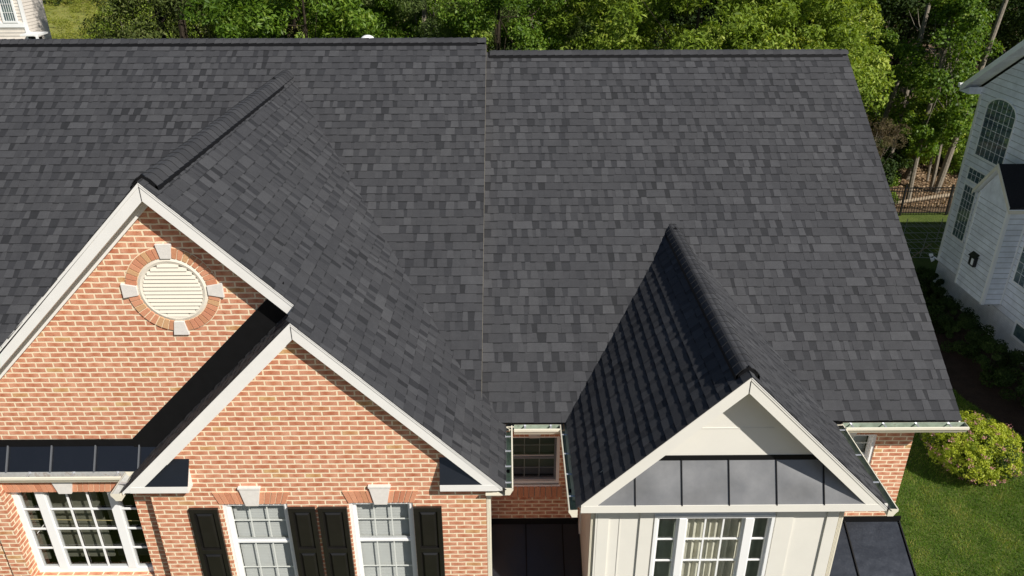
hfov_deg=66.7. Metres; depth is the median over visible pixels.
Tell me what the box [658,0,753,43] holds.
forest tree
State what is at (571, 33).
tree
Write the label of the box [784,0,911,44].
forest tree
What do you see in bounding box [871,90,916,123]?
undergrowth bush
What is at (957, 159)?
undergrowth bush
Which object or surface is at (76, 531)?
window
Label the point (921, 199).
fallen log
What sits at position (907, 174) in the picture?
bare tree
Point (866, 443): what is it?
window
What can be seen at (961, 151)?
undergrowth bush
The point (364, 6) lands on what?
forest tree
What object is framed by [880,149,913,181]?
undergrowth bush
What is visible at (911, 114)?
undergrowth bush
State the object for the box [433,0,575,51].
broadleaf tree
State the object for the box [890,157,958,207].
leaf litter
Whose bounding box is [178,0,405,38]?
broadleaf tree
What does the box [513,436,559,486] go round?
window
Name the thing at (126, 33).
conifer tree
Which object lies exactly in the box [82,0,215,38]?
conifer tree
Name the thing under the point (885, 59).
young tree
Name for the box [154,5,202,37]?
meadow sapling
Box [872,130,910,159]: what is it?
undergrowth bush
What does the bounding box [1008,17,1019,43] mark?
forest tree
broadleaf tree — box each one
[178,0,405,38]
[207,0,353,37]
[313,0,465,37]
[407,0,525,49]
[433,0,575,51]
[521,0,681,49]
[584,0,820,49]
[716,0,888,89]
[718,0,896,102]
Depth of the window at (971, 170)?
24.53 m
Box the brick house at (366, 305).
[0,35,969,575]
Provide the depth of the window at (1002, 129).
23.42 m
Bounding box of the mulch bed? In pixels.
[916,273,1023,436]
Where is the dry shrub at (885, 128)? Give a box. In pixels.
[867,114,912,164]
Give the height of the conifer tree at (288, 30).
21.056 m
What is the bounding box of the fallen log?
[896,193,953,203]
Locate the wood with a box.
[48,0,1021,56]
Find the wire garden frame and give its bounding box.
[900,219,945,257]
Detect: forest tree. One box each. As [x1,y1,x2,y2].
[246,0,353,36]
[298,0,414,37]
[459,0,603,49]
[530,0,700,49]
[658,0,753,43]
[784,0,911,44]
[868,0,983,82]
[881,0,981,84]
[894,2,1020,49]
[924,0,1023,73]
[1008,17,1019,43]
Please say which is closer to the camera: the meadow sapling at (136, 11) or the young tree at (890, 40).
the young tree at (890, 40)
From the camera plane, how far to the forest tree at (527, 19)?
37.34 m
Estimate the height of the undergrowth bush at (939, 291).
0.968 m
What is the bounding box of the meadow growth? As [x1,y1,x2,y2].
[43,0,200,38]
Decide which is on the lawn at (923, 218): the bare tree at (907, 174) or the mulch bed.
the mulch bed
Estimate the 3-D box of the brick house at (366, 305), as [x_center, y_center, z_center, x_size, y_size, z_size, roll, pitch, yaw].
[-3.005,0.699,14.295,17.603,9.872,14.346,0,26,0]
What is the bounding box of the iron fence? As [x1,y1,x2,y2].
[890,184,954,215]
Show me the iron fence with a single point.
(952, 190)
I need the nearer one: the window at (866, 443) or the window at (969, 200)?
the window at (866, 443)
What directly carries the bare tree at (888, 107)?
on the ground at (921, 184)
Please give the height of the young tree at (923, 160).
6.166 m
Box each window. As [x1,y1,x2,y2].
[0,0,18,22]
[11,491,153,571]
[222,504,298,575]
[349,502,417,575]
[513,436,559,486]
[648,514,775,575]
[851,434,876,463]
[951,182,976,243]
[966,165,986,184]
[973,98,1016,165]
[1011,320,1023,345]
[1012,243,1023,289]
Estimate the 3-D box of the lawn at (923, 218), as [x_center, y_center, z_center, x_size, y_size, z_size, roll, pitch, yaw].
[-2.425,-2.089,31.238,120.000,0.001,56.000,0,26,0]
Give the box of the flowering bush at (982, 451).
[920,410,1023,485]
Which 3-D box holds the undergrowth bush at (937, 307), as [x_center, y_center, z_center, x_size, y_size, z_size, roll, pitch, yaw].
[13.382,0.874,23.917,1.334,1.113,1.559,-12,28,-22]
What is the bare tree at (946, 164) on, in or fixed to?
on the ground at (921, 184)
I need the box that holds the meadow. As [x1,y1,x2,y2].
[42,0,406,38]
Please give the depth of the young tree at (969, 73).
33.41 m
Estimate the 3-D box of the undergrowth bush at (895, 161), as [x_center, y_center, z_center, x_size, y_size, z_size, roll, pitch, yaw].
[15.363,-5.303,34.626,3.481,2.904,4.067,15,30,29]
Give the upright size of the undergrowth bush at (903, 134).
2.584 m
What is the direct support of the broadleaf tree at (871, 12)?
on the ground at (921, 184)
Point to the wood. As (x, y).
(1009, 47)
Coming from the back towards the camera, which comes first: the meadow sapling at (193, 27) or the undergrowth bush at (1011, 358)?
the meadow sapling at (193, 27)
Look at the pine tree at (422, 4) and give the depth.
26.93 m
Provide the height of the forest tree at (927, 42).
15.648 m
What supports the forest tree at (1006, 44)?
on the ground at (921, 184)
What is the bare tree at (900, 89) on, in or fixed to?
on the ground at (921, 184)
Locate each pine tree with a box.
[360,0,519,49]
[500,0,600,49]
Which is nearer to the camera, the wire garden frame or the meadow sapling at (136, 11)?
the wire garden frame
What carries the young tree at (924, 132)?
on the ground at (921, 184)
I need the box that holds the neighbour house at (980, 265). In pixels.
[929,40,1023,363]
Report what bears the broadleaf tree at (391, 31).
on the ground at (921, 184)
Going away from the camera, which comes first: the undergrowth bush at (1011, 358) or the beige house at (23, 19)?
the undergrowth bush at (1011, 358)
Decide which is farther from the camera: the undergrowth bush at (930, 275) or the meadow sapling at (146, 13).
the meadow sapling at (146, 13)
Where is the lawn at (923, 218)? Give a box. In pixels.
[894,213,1023,575]
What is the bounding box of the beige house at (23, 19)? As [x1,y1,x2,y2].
[0,0,51,38]
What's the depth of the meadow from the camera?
95.59 m
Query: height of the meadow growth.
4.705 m
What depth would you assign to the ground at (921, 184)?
36.95 m
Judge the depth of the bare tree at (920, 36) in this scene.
34.55 m
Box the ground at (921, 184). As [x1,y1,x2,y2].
[531,9,1020,211]
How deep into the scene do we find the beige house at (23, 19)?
40.00 m
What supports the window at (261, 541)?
in the brick house at (366, 305)
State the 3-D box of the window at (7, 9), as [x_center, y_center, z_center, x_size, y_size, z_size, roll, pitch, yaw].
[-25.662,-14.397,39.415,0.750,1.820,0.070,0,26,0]
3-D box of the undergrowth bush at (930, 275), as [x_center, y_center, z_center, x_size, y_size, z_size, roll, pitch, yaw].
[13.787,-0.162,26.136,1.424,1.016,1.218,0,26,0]
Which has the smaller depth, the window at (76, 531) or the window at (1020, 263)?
the window at (76, 531)
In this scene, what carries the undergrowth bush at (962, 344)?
on the mulch bed
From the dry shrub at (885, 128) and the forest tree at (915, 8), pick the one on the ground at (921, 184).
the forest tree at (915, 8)
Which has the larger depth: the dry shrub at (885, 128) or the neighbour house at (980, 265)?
the dry shrub at (885, 128)
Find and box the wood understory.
[866,40,998,159]
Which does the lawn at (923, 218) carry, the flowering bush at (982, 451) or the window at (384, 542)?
the flowering bush at (982, 451)
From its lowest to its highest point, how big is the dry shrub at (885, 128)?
4.300 m
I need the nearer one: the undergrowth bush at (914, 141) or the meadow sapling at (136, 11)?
the undergrowth bush at (914, 141)
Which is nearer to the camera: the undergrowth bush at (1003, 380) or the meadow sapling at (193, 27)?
the undergrowth bush at (1003, 380)
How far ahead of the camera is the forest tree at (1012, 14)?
38.82 m
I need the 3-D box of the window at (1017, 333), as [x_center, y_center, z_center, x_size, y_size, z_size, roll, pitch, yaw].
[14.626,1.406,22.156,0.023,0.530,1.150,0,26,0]
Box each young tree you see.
[789,0,894,112]
[863,21,907,132]
[887,0,992,199]
[906,57,970,181]
[909,6,1004,191]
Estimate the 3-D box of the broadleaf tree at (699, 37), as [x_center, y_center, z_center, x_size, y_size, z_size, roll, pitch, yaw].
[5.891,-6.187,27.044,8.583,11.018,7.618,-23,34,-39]
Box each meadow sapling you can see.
[83,0,172,38]
[98,6,141,37]
[113,0,173,35]
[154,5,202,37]
[186,14,201,38]
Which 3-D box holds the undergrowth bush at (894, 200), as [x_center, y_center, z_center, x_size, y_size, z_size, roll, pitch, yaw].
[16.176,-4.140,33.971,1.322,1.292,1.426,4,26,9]
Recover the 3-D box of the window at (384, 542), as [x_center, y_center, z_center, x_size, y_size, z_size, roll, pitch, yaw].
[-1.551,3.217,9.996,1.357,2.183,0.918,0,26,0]
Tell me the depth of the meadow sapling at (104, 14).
53.19 m
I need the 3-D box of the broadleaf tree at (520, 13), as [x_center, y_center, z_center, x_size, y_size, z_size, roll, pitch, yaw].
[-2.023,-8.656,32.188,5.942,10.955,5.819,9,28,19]
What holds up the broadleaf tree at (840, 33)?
on the lawn at (923, 218)
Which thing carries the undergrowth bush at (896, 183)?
on the ground at (921, 184)
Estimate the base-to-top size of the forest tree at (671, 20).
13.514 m
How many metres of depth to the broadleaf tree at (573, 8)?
26.84 m
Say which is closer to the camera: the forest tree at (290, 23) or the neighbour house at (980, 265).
the neighbour house at (980, 265)
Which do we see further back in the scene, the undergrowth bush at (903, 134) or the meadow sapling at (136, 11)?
the meadow sapling at (136, 11)
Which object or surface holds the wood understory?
on the ground at (921, 184)
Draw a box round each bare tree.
[871,78,905,137]
[886,72,907,138]
[888,3,930,155]
[903,48,946,179]
[933,0,1007,193]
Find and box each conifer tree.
[72,0,231,38]
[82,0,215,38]
[161,0,336,38]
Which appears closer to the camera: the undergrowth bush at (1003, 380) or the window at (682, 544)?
the window at (682, 544)
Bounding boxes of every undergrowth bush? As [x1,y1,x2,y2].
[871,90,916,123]
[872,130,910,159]
[874,137,902,185]
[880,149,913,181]
[885,111,927,166]
[887,122,915,172]
[889,174,900,187]
[889,182,898,203]
[892,106,958,156]
[915,266,944,294]
[920,283,953,314]
[927,297,979,333]
[939,317,994,358]
[940,134,968,174]
[947,118,972,167]
[966,334,1023,387]
[994,367,1023,407]

